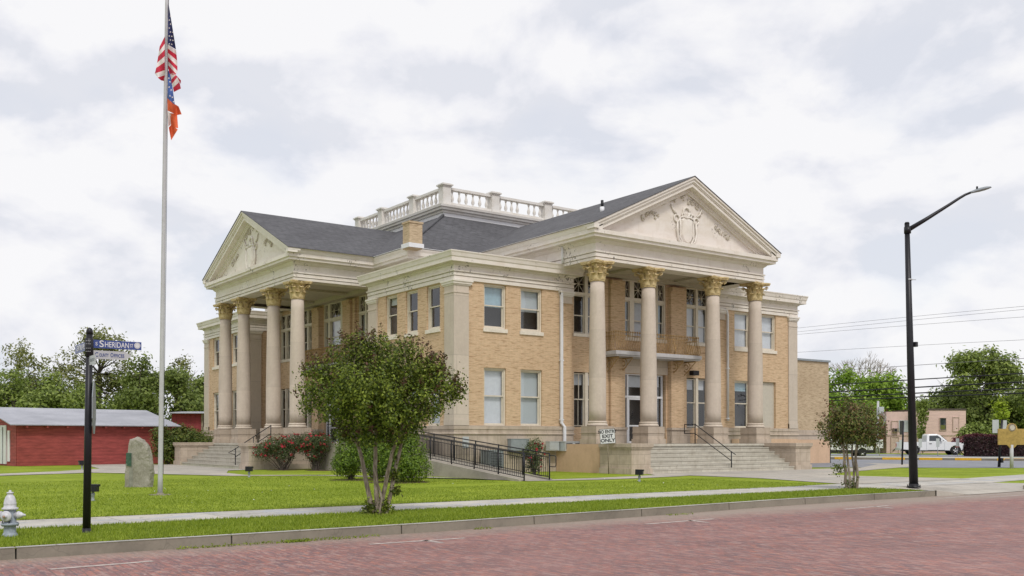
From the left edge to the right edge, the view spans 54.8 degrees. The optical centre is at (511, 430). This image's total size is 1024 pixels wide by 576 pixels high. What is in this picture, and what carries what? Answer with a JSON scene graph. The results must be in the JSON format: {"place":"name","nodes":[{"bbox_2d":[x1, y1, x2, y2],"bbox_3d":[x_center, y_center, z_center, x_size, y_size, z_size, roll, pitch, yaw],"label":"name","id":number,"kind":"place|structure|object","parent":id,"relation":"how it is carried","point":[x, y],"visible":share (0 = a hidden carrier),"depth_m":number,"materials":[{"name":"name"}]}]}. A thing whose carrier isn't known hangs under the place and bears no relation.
{"place":"outdoors","nodes":[
{"label":"outdoors","id":0,"kind":"place"},
{"bbox_2d":[0,464,308,475],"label":"path","id":1,"kind":"structure","parent":0,"point":[168,469],"depth_m":46.91,"materials":[{"name":"concrete"}]},
{"bbox_2d":[0,491,1023,575],"bbox_3d":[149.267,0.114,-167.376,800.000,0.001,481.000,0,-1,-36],"label":"road","id":2,"kind":"structure","parent":0,"point":[968,535],"depth_m":14.66,"materials":[{"name":"brick"}]},
{"bbox_2d":[176,512,692,549],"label":"gutter weeds","id":3,"kind":"object","parent":2,"relation":"on","point":[299,540],"visible":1,"depth_m":15.78,"materials":[{"name":"green plant"}]},
{"bbox_2d":[0,490,934,559],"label":"kerb","id":4,"kind":"structure","parent":2,"relation":"on","point":[42,551],"depth_m":17.14,"materials":[{"name":"concrete"}]},
{"bbox_2d":[51,492,1023,569],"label":"road marking","id":5,"kind":"object","parent":2,"relation":"on","point":[461,538],"visible":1,"depth_m":15.91,"materials":[{"name":"white paint"}]},
{"bbox_2d":[0,453,1023,548],"bbox_3d":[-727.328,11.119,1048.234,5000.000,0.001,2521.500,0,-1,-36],"label":"ground","id":6,"kind":"structure","parent":0,"point":[887,472],"depth_m":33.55,"materials":[{"name":"green plant"}]},
{"bbox_2d":[0,490,25,536],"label":"fire hydrant","id":7,"kind":"object","parent":6,"relation":"on","point":[9,514],"visible":0.98,"depth_m":15.12,"materials":[{"name":"white metal"}]},
{"bbox_2d":[0,362,38,407],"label":"broad tree","id":8,"kind":"object","parent":6,"relation":"on","point":[10,392],"visible":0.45,"depth_m":92.03,"materials":[{"name":"green plant"}]},
{"bbox_2d":[0,336,66,391],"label":"airy tree","id":9,"kind":"object","parent":6,"relation":"on","point":[19,360],"visible":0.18,"depth_m":107.44,"materials":[{"name":"green plant"}]},
{"bbox_2d":[11,368,84,408],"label":"broad tree","id":10,"kind":"object","parent":6,"relation":"on","point":[50,394],"visible":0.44,"depth_m":83.97,"materials":[{"name":"green plant"}]},
{"bbox_2d":[38,324,136,408],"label":"airy tree","id":11,"kind":"object","parent":6,"relation":"on","point":[70,369],"visible":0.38,"depth_m":99.60,"materials":[{"name":"green plant"}]},
{"bbox_2d":[0,407,180,465],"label":"red barn","id":12,"kind":"structure","parent":6,"relation":"on","point":[41,436],"depth_m":57.40,"materials":[{"name":"metal"}]},
{"bbox_2d":[0,425,6,463],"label":"sliding door","id":13,"kind":"structure","parent":12,"relation":"in","point":[3,428],"depth_m":56.32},
{"bbox_2d":[70,379,112,409],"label":"broad tree","id":14,"kind":"object","parent":6,"relation":"on","point":[80,387],"visible":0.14,"depth_m":95.57,"materials":[{"name":"green plant"}]},
{"bbox_2d":[91,484,99,500],"bbox_3d":[-10.190,1.516,24.004,0.285,0.408,0.190,0,-1,0],"label":"ground spotlight","id":15,"kind":"object","parent":6,"relation":"on","point":[94,487],"visible":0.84,"depth_m":23.97,"materials":[{"name":"grey paint"}]},
{"bbox_2d":[75,327,140,532],"bbox_3d":[-6.838,0.002,16.107,1.148,3.293,0.946,0,-1,25],"label":"street name post","id":16,"kind":"object","parent":6,"relation":"on","point":[89,345],"visible":1,"depth_m":15.77,"materials":[{"name":"black metal"}]},
{"bbox_2d":[105,365,126,409],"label":"broad tree","id":17,"kind":"object","parent":6,"relation":"on","point":[113,397],"visible":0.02,"depth_m":99.18,"materials":[{"name":"green plant"}]},
{"bbox_2d":[106,350,171,418],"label":"broad tree","id":18,"kind":"object","parent":6,"relation":"on","point":[140,390],"visible":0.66,"depth_m":83.67,"materials":[{"name":"green plant"}]},
{"bbox_2d":[125,437,154,486],"bbox_3d":[-11.725,1.024,31.062,0.881,1.657,0.430,0,-1,0],"label":"standing stone","id":19,"kind":"object","parent":6,"relation":"on","point":[139,471],"visible":0.91,"depth_m":30.92,"materials":[{"name":"stone"}]},
{"bbox_2d":[150,0,170,494],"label":"flagpole","id":20,"kind":"object","parent":6,"relation":"on","point":[162,335],"visible":0.94,"depth_m":26.70,"materials":[{"name":"metal"}]},
{"bbox_2d":[155,5,180,91],"bbox_3d":[-9.331,-10.348,26.714,0.698,2.419,0.304,0,-1,0],"label":"flag","id":21,"kind":"object","parent":20,"relation":"attached to","point":[172,68],"visible":1,"depth_m":26.70,"materials":[{"name":"red fabric"}]},
{"bbox_2d":[167,71,180,139],"bbox_3d":[-9.165,-8.829,26.702,0.329,1.924,0.434,0,-1,-36],"label":"flag","id":22,"kind":"object","parent":20,"relation":"attached to","point":[172,107],"visible":1,"depth_m":26.72,"materials":[{"name":"orange fabric"}]},
{"bbox_2d":[148,425,185,464],"bbox_3d":[-20.565,0.793,59.021,1.831,2.525,2.388,0,-1,32],"label":"nandina bush","id":23,"kind":"object","parent":6,"relation":"on","point":[169,447],"visible":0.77,"depth_m":58.72,"materials":[{"name":"green plant"}]},
{"bbox_2d":[152,364,203,421],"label":"broad tree","id":24,"kind":"object","parent":6,"relation":"on","point":[174,377],"visible":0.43,"depth_m":87.52,"materials":[{"name":"green plant"}]},
{"bbox_2d":[168,349,196,414],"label":"airy tree","id":25,"kind":"object","parent":6,"relation":"on","point":[183,364],"visible":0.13,"depth_m":103.79,"materials":[{"name":"green plant"}]},
{"bbox_2d":[166,412,203,457],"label":"red shed","id":26,"kind":"structure","parent":6,"relation":"on","point":[194,420],"depth_m":76.14,"materials":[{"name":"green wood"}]},
{"bbox_2d":[172,421,213,441],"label":"nandina bush","id":27,"kind":"object","parent":6,"relation":"on","point":[193,436],"visible":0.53,"depth_m":62.59,"materials":[{"name":"green plant"}]},
{"bbox_2d":[183,370,203,407],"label":"broad tree","id":28,"kind":"object","parent":6,"relation":"on","point":[198,386],"visible":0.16,"depth_m":95.27,"materials":[{"name":"green plant"}]},
{"bbox_2d":[334,479,373,480],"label":"bare soil","id":29,"kind":"structure","parent":6,"relation":"on","point":[351,480],"depth_m":35.82,"materials":[{"name":"brown soil"}]},
{"bbox_2d":[326,435,371,479],"bbox_3d":[-5.921,0.929,36.439,1.634,1.838,1.491,0,-1,-36],"label":"clipped shrub","id":30,"kind":"object","parent":29,"relation":"on","point":[346,462],"visible":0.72,"depth_m":36.08,"materials":[{"name":"green plant"}]},
{"bbox_2d":[370,481,426,482],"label":"bare soil","id":31,"kind":"structure","parent":6,"relation":"on","point":[402,482],"depth_m":34.16,"materials":[{"name":"brown soil"}]},
{"bbox_2d":[362,431,433,481],"bbox_3d":[-3.890,0.831,34.529,2.480,1.999,2.278,0,-1,-36],"label":"clipped shrub","id":32,"kind":"object","parent":31,"relation":"on","point":[412,462],"visible":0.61,"depth_m":34.15,"materials":[{"name":"green plant"}]},
{"bbox_2d":[30,484,824,519],"bbox_3d":[-23.475,1.560,7.891,84.800,0.001,0.373,0,-1,-36],"label":"soil edge","id":33,"kind":"object","parent":6,"relation":"on","point":[357,505],"visible":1,"depth_m":21.88,"materials":[{"name":"brown soil"}]},
{"bbox_2d":[313,423,556,480],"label":"access ramp","id":34,"kind":"structure","parent":6,"relation":"on","point":[446,466],"depth_m":38.70,"materials":[{"name":"concrete"}]},
{"bbox_2d":[11,490,927,546],"bbox_3d":[-13.062,1.581,9.530,63.612,0.001,0.767,0,-1,-37],"label":"soil edge","id":35,"kind":"object","parent":6,"relation":"on","point":[372,525],"visible":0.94,"depth_m":16.83,"materials":[{"name":"brown soil"}]},
{"bbox_2d":[480,450,502,467],"bbox_3d":[-0.891,1.384,43.509,0.780,1.030,0.730,0,-1,-36],"label":"air conditioner","id":36,"kind":"object","parent":6,"relation":"on","point":[487,457],"visible":0.29,"depth_m":43.25,"materials":[{"name":"grey paint"}]},
{"bbox_2d":[173,176,812,474],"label":"courthouse","id":37,"kind":"structure","parent":6,"relation":"on","point":[645,325],"depth_m":49.12,"materials":[{"name":"beige brick"}]},
{"bbox_2d":[212,338,218,369],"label":"window","id":38,"kind":"structure","parent":37,"relation":"in","point":[216,366],"depth_m":68.40,"materials":[{"name":"paint"}]},
{"bbox_2d":[214,393,217,428],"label":"window","id":39,"kind":"structure","parent":37,"relation":"in","point":[215,394],"depth_m":68.36,"materials":[{"name":"paint"}]},
{"bbox_2d":[232,333,237,366],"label":"window","id":40,"kind":"structure","parent":37,"relation":"in","point":[234,335],"depth_m":65.42,"materials":[{"name":"paint"}]},
{"bbox_2d":[233,391,236,428],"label":"window","id":41,"kind":"structure","parent":37,"relation":"in","point":[234,392],"depth_m":65.39,"materials":[{"name":"paint"}]},
{"bbox_2d":[229,425,270,464],"bbox_3d":[-13.510,0.832,50.886,2.219,2.230,0.070,0,-1,-28],"label":"handrail","id":42,"kind":"object","parent":37,"relation":"on","point":[253,442],"visible":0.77,"depth_m":50.94,"materials":[{"name":"black metal"}]},
{"bbox_2d":[281,389,288,427],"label":"window","id":43,"kind":"structure","parent":37,"relation":"in","point":[286,409],"depth_m":63.46,"materials":[{"name":"paint"}]},
{"bbox_2d":[281,314,290,362],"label":"window","id":44,"kind":"structure","parent":37,"relation":"in","point":[286,319],"depth_m":63.52,"materials":[{"name":"paint"}]},
{"bbox_2d":[304,308,312,351],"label":"window","id":45,"kind":"structure","parent":37,"relation":"in","point":[307,313],"depth_m":60.71,"materials":[{"name":"paint"}]},
{"bbox_2d":[322,300,343,355],"bbox_3d":[-10.244,-5.976,57.693,0.360,3.090,3.120,0,-1,-36],"label":"window","id":46,"kind":"structure","parent":37,"relation":"in","point":[332,311],"depth_m":58.20,"materials":[{"name":"paint"}]},
{"bbox_2d":[359,294,367,343],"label":"window","id":47,"kind":"structure","parent":37,"relation":"in","point":[363,307],"depth_m":54.92,"materials":[{"name":"paint"}]},
{"bbox_2d":[384,295,397,339],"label":"window","id":48,"kind":"structure","parent":37,"relation":"in","point":[394,298],"depth_m":48.25,"materials":[{"name":"paint"}]},
{"bbox_2d":[404,290,417,336],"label":"window","id":49,"kind":"structure","parent":37,"relation":"in","point":[409,293],"depth_m":46.63,"materials":[{"name":"paint"}]},
{"bbox_2d":[425,284,440,333],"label":"window","id":50,"kind":"structure","parent":37,"relation":"in","point":[431,329],"depth_m":45.07,"materials":[{"name":"paint"}]},
{"bbox_2d":[484,368,504,425],"bbox_3d":[-0.871,-1.496,44.542,1.210,2.610,0.210,0,-1,-36],"label":"window","id":51,"kind":"structure","parent":37,"relation":"in","point":[494,378],"depth_m":44.69,"materials":[{"name":"glass"}]},
{"bbox_2d":[483,284,507,332],"bbox_3d":[-0.830,-5.482,44.522,1.330,2.160,0.350,0,-1,-36],"label":"window","id":52,"kind":"structure","parent":37,"relation":"in","point":[494,295],"depth_m":44.69,"materials":[{"name":"paint"}]},
{"bbox_2d":[508,439,528,450],"bbox_3d":[0.295,0.657,44.864,1.050,0.550,0.290,0,-1,-36],"label":"meter cabinet","id":53,"kind":"object","parent":37,"relation":"attached to","point":[518,443],"visible":0.69,"depth_m":44.66,"materials":[{"name":"grey metal"}]},
{"bbox_2d":[521,369,540,425],"bbox_3d":[0.788,-1.485,45.738,1.240,2.610,0.210,0,-1,-36],"label":"window","id":54,"kind":"structure","parent":37,"relation":"in","point":[530,403],"depth_m":45.90,"materials":[{"name":"glass"}]},
{"bbox_2d":[520,288,543,335],"bbox_3d":[0.829,-5.471,45.718,1.360,2.160,0.350,0,-1,-36],"label":"window","id":55,"kind":"structure","parent":37,"relation":"in","point":[528,296],"depth_m":45.90,"materials":[{"name":"paint"}]},
{"bbox_2d":[545,441,559,450],"bbox_3d":[1.877,0.726,45.832,0.580,0.430,0.330,0,-1,-36],"label":"electric box","id":56,"kind":"object","parent":37,"relation":"attached to","point":[552,445],"visible":1,"depth_m":45.69,"materials":[{"name":"metal"}]},
{"bbox_2d":[559,441,579,450],"bbox_3d":[2.707,0.738,46.134,1.030,0.450,0.530,0,-1,-36],"label":"wall vent unit","id":57,"kind":"object","parent":37,"relation":"on","point":[562,445],"depth_m":45.82,"materials":[{"name":"metal"}]},
{"bbox_2d":[573,275,589,336],"bbox_3d":[3.590,-6.039,48.041,1.770,3.040,0.280,0,-1,-36],"label":"window","id":58,"kind":"structure","parent":37,"relation":"in","point":[582,287],"depth_m":47.97,"materials":[{"name":"paint"}]},
{"bbox_2d":[574,372,588,425],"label":"window","id":59,"kind":"structure","parent":37,"relation":"in","point":[577,376],"depth_m":47.95,"materials":[{"name":"paint"}]},
{"bbox_2d":[622,279,666,343],"bbox_3d":[6.669,-6.044,50.311,3.120,3.090,0.360,0,-1,-36],"label":"window","id":60,"kind":"structure","parent":37,"relation":"in","point":[633,289],"depth_m":50.23,"materials":[{"name":"paint"}]},
{"bbox_2d":[686,288,705,346],"bbox_3d":[9.771,-5.998,52.548,1.770,3.040,0.360,0,-1,-36],"label":"window","id":61,"kind":"structure","parent":37,"relation":"in","point":[696,298],"depth_m":52.50,"materials":[{"name":"paint"}]},
{"bbox_2d":[687,378,704,427],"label":"window","id":62,"kind":"structure","parent":37,"relation":"in","point":[697,383],"depth_m":52.44,"materials":[{"name":"paint"}]},
{"bbox_2d":[684,424,735,467],"bbox_3d":[9.311,0.804,46.728,2.830,2.250,0.184,0,-1,43],"label":"handrail","id":63,"kind":"object","parent":37,"relation":"on","point":[707,442],"visible":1,"depth_m":46.74,"materials":[{"name":"black metal"}]},
{"bbox_2d":[734,312,747,351],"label":"window","id":64,"kind":"structure","parent":37,"relation":"in","point":[741,335],"depth_m":54.36,"materials":[{"name":"glass"}]},
{"bbox_2d":[735,380,746,427],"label":"window","id":65,"kind":"structure","parent":37,"relation":"in","point":[739,385],"depth_m":54.33,"materials":[{"name":"paint"}]},
{"bbox_2d":[762,315,776,353],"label":"window","id":66,"kind":"structure","parent":37,"relation":"in","point":[768,337],"depth_m":55.69,"materials":[{"name":"glass"}]},
{"bbox_2d":[598,428,615,473],"bbox_3d":[4.135,0.928,42.863,0.801,2.032,0.067,0,-1,0],"label":"notice sign","id":67,"kind":"object","parent":6,"relation":"on","point":[607,436],"visible":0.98,"depth_m":42.84,"materials":[{"name":"white metal"}]},
{"bbox_2d":[797,358,830,462],"bbox_3d":[13.988,-1.123,65.629,6.635,6.550,12.200,0,-1,-36],"label":"brick annex","id":68,"kind":"object","parent":6,"relation":"on","point":[813,383],"visible":0.14,"depth_m":61.71,"materials":[{"name":"beige brick"}]},
{"bbox_2d":[829,364,890,433],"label":"broad tree","id":69,"kind":"object","parent":6,"relation":"on","point":[844,377],"visible":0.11,"depth_m":111.24,"materials":[{"name":"green plant"}]},
{"bbox_2d":[830,352,896,394],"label":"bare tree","id":70,"kind":"object","parent":6,"relation":"on","point":[862,363],"visible":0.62,"depth_m":133.41,"materials":[{"name":"green plant"}]},
{"bbox_2d":[848,370,896,411],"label":"broad tree","id":71,"kind":"object","parent":6,"relation":"on","point":[876,385],"visible":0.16,"depth_m":115.29,"materials":[{"name":"green plant"}]},
{"bbox_2d":[871,369,907,411],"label":"broad tree","id":72,"kind":"object","parent":6,"relation":"on","point":[894,404],"visible":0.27,"depth_m":117.12,"materials":[{"name":"green plant"}]},
{"bbox_2d":[900,421,903,464],"bbox_3d":[22.950,0.765,58.193,0.204,2.642,0.505,0,-1,0],"label":"sign post","id":73,"kind":"object","parent":6,"relation":"on","point":[902,428],"visible":0.78,"depth_m":57.96,"materials":[{"name":"black metal"}]},
{"bbox_2d":[876,409,965,452],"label":"pink building","id":74,"kind":"structure","parent":6,"relation":"on","point":[945,423],"depth_m":105.99,"materials":[{"name":"brick"}]},
{"bbox_2d":[891,437,898,452],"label":"boarded door","id":75,"kind":"structure","parent":74,"relation":"in","point":[893,439],"depth_m":105.93,"materials":[{"name":"beige wood"}]},
{"bbox_2d":[939,417,946,430],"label":"window","id":76,"kind":"structure","parent":74,"relation":"in","point":[942,420],"depth_m":105.93,"materials":[{"name":"beige"}]},
{"bbox_2d":[952,417,959,431],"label":"boarded window","id":77,"kind":"structure","parent":74,"relation":"in","point":[955,420],"depth_m":105.96,"materials":[{"name":"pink wood"}]},
{"bbox_2d":[916,400,928,453],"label":"wall vine","id":78,"kind":"object","parent":6,"relation":"on","point":[923,413],"depth_m":104.43,"materials":[{"name":"green plant"}]},
{"bbox_2d":[831,457,1023,460],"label":"kerb","id":79,"kind":"structure","parent":6,"relation":"on","point":[867,458],"depth_m":70.12,"materials":[{"name":"concrete"}]},
{"bbox_2d":[835,457,1023,460],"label":"kerb paint","id":80,"kind":"object","parent":79,"relation":"on","point":[891,458],"visible":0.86,"depth_m":70.78,"materials":[{"name":"paint"}]},
{"bbox_2d":[915,384,949,408],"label":"broad tree","id":81,"kind":"object","parent":6,"relation":"on","point":[934,402],"visible":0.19,"depth_m":122.38,"materials":[{"name":"green plant"}]},
{"bbox_2d":[956,421,991,453],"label":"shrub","id":82,"kind":"object","parent":6,"relation":"on","point":[972,427],"visible":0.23,"depth_m":100.30,"materials":[{"name":"green plant"}]},
{"bbox_2d":[935,344,1023,420],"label":"broad tree","id":83,"kind":"object","parent":6,"relation":"on","point":[998,365],"visible":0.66,"depth_m":118.72,"materials":[{"name":"green plant"}]},
{"bbox_2d":[950,386,1015,434],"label":"broad tree","id":84,"kind":"object","parent":6,"relation":"on","point":[980,413],"visible":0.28,"depth_m":117.99,"materials":[{"name":"green plant"}]},
{"bbox_2d":[961,432,1023,456],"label":"purple hedge","id":85,"kind":"object","parent":6,"relation":"on","point":[982,444],"visible":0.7,"depth_m":85.94,"materials":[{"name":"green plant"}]},
{"bbox_2d":[992,420,1006,466],"bbox_3d":[26.211,0.736,52.946,0.773,2.608,0.300,0,-1,0],"label":"sign post","id":86,"kind":"object","parent":6,"relation":"on","point":[995,425],"visible":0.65,"depth_m":53.06,"materials":[{"name":"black metal"}]},
{"bbox_2d":[988,392,1011,422],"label":"vine tree","id":87,"kind":"object","parent":6,"relation":"on","point":[999,408],"visible":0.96,"depth_m":98.82,"materials":[{"name":"green plant"}]},
{"bbox_2d":[994,372,1023,428],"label":"broad tree","id":88,"kind":"object","parent":6,"relation":"on","point":[1015,403],"visible":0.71,"depth_m":114.91,"materials":[{"name":"green plant"}]},
{"bbox_2d":[997,423,1023,467],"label":"history marker","id":89,"kind":"object","parent":6,"relation":"on","point":[1011,436],"visible":1,"depth_m":50.96,"materials":[{"name":"gold metal"}]},
{"label":"bare soil","id":90,"kind":"structure","parent":6,"relation":"on","visible":0},
{"bbox_2d":[290,320,469,514],"bbox_3d":[-2.701,-0.230,19.727,3.156,3.886,2.792,0,-1,39],"label":"crape myrtle","id":91,"kind":"object","parent":90,"relation":"on","point":[387,385],"visible":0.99,"depth_m":19.39,"materials":[{"name":"green plant"}]},
{"label":"bare soil","id":92,"kind":"structure","parent":6,"relation":"on","visible":0},
{"bbox_2d":[814,392,890,488],"bbox_3d":[10.280,0.327,29.828,2.079,2.952,1.879,0,-1,-36],"label":"crape myrtle","id":93,"kind":"object","parent":92,"relation":"on","point":[859,424],"visible":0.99,"depth_m":29.69,"materials":[{"name":"green plant"}]},
{"bbox_2d":[0,474,1023,529],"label":"sidewalk","id":94,"kind":"structure","parent":0,"point":[142,518],"depth_m":22.96,"materials":[{"name":"grey concrete"}]},
{"bbox_2d":[0,0,1023,488],"label":"sky","id":95,"kind":"structure","parent":0,"point":[829,127],"materials":[{"name":"white"}]},
{"bbox_2d":[326,463,961,483],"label":"path","id":96,"kind":"structure","parent":0,"point":[815,475],"depth_m":39.44,"materials":[{"name":"concrete"}]},
{"bbox_2d":[831,439,873,455],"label":"car","id":97,"kind":"object","parent":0,"point":[861,452],"visible":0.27,"depth_m":82.09,"materials":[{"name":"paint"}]},
{"bbox_2d":[810,459,1023,467],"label":"side street","id":98,"kind":"structure","parent":0,"point":[951,464],"depth_m":60.84,"materials":[{"name":"grey asphalt"}]},
{"bbox_2d":[829,381,1023,392],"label":"overhead wire","id":99,"kind":"object","parent":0,"point":[930,386],"visible":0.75,"depth_m":64.42,"materials":[{"name":"black metal"}]},
{"bbox_2d":[829,388,1023,397],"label":"overhead wire","id":100,"kind":"object","parent":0,"point":[931,392],"visible":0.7,"depth_m":64.33,"materials":[{"name":"black metal"}]},
{"bbox_2d":[829,392,1023,400],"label":"overhead wire","id":101,"kind":"object","parent":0,"point":[933,396],"visible":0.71,"depth_m":64.23,"materials":[{"name":"black metal"}]},
{"bbox_2d":[830,373,1023,384],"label":"overhead wire","id":102,"kind":"object","parent":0,"point":[930,378],"visible":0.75,"depth_m":64.43,"materials":[{"name":"black metal"}]},
{"bbox_2d":[831,454,1023,456],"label":"parking lot","id":103,"kind":"structure","parent":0,"point":[920,455],"depth_m":90.48,"materials":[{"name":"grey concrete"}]},
{"bbox_2d":[895,434,963,454],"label":"pickup truck","id":104,"kind":"object","parent":103,"relation":"on","point":[928,442],"visible":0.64,"depth_m":94.09,"materials":[{"name":"white paint"}]},
{"bbox_2d":[831,456,1023,457],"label":"pavement","id":105,"kind":"structure","parent":0,"point":[927,457],"depth_m":72.35,"materials":[{"name":"concrete"}]},
{"bbox_2d":[877,482,1023,495],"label":"driveway apron","id":106,"kind":"object","parent":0,"point":[962,489],"visible":0.89,"depth_m":31.41,"materials":[{"name":"concrete"}]},
{"bbox_2d":[904,186,991,487],"bbox_3d":[13.617,-2.923,30.816,2.718,9.412,0.420,0,-1,1],"label":"street lamp","id":107,"kind":"object","parent":106,"relation":"on","point":[912,443],"visible":1,"depth_m":30.75,"materials":[{"name":"black metal"}]},
{"label":"bare soil","id":108,"kind":"structure","parent":0,"visible":0},
{"bbox_2d":[251,431,308,469],"bbox_3d":[-11.348,0.998,48.338,2.980,1.928,1.861,0,-1,-9],"label":"rose bush","id":109,"kind":"object","parent":108,"relation":"on","point":[281,448],"visible":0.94,"depth_m":48.15,"materials":[{"name":"green plant"}]},
{"label":"bare soil","id":110,"kind":"structure","parent":0,"visible":0},
{"bbox_2d":[295,428,336,469],"bbox_3d":[-9.560,0.932,48.080,1.798,2.043,2.366,0,-1,-36],"label":"rose bush","id":111,"kind":"object","parent":110,"relation":"on","point":[319,440],"visible":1,"depth_m":47.90,"materials":[{"name":"green plant"}]},
{"label":"bare soil","id":112,"kind":"structure","parent":0,"visible":0},
{"bbox_2d":[519,437,545,475],"bbox_3d":[0.883,1.038,40.643,1.300,1.700,1.264,0,-1,-36],"label":"rose bush","id":113,"kind":"object","parent":112,"relation":"on","point":[533,445],"visible":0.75,"depth_m":40.51,"materials":[{"name":"green plant"}]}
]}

